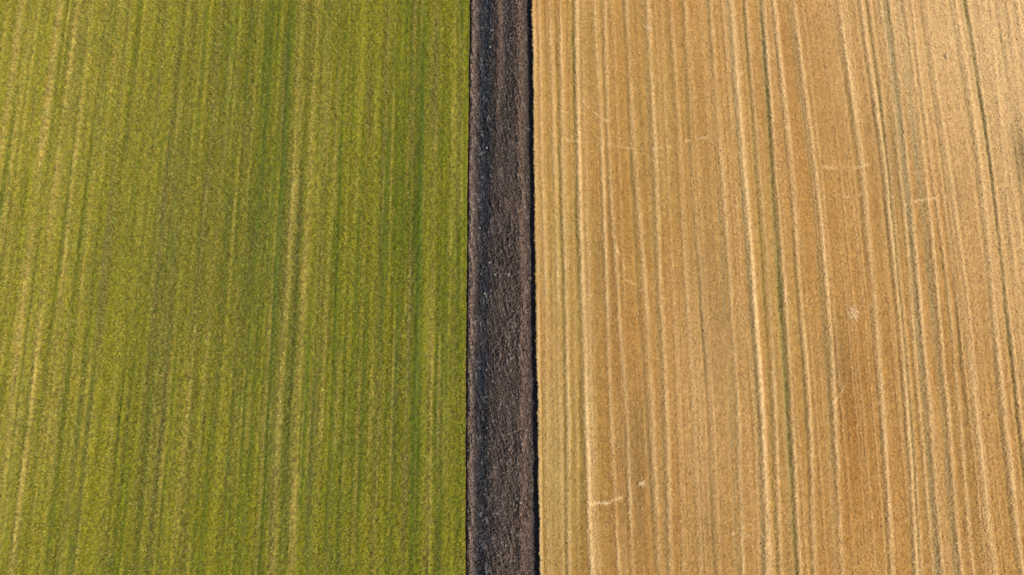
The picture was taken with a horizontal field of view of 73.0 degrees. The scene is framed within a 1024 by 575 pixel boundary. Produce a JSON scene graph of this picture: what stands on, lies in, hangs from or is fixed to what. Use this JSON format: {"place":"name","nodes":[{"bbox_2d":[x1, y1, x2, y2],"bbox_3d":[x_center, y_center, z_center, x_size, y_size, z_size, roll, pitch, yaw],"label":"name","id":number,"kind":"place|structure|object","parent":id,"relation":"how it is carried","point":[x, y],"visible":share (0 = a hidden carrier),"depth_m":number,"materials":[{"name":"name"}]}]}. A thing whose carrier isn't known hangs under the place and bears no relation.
{"place":"outdoors","nodes":[
{"label":"outdoors","id":0,"kind":"place"},
{"bbox_2d":[465,0,539,574],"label":"ploughed soil","id":1,"kind":"structure","parent":0,"point":[502,529],"depth_m":64.10,"materials":[{"name":"soil"}]},
{"bbox_3d":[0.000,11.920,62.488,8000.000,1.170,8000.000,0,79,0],"label":"ground","id":2,"kind":"structure","parent":0,"visible":0},
{"bbox_2d":[0,0,469,574],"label":"crop grass","id":3,"kind":"structure","parent":2,"relation":"on","point":[232,282],"depth_m":64.14,"materials":[{"name":"green plant"}]},
{"bbox_2d":[531,0,1023,574],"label":"stubble","id":4,"kind":"object","parent":2,"relation":"on","point":[741,206],"visible":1,"depth_m":64.14,"materials":[{"name":"beige plant"}]},
{"bbox_2d":[849,304,859,319],"bbox_3d":[31.431,2.309,63.596,1.271,0.212,1.598,0,79,0],"label":"straw clump","id":5,"kind":"object","parent":4,"relation":"on","point":[854,315],"visible":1,"depth_m":63.59,"materials":[{"name":"beige plant"}]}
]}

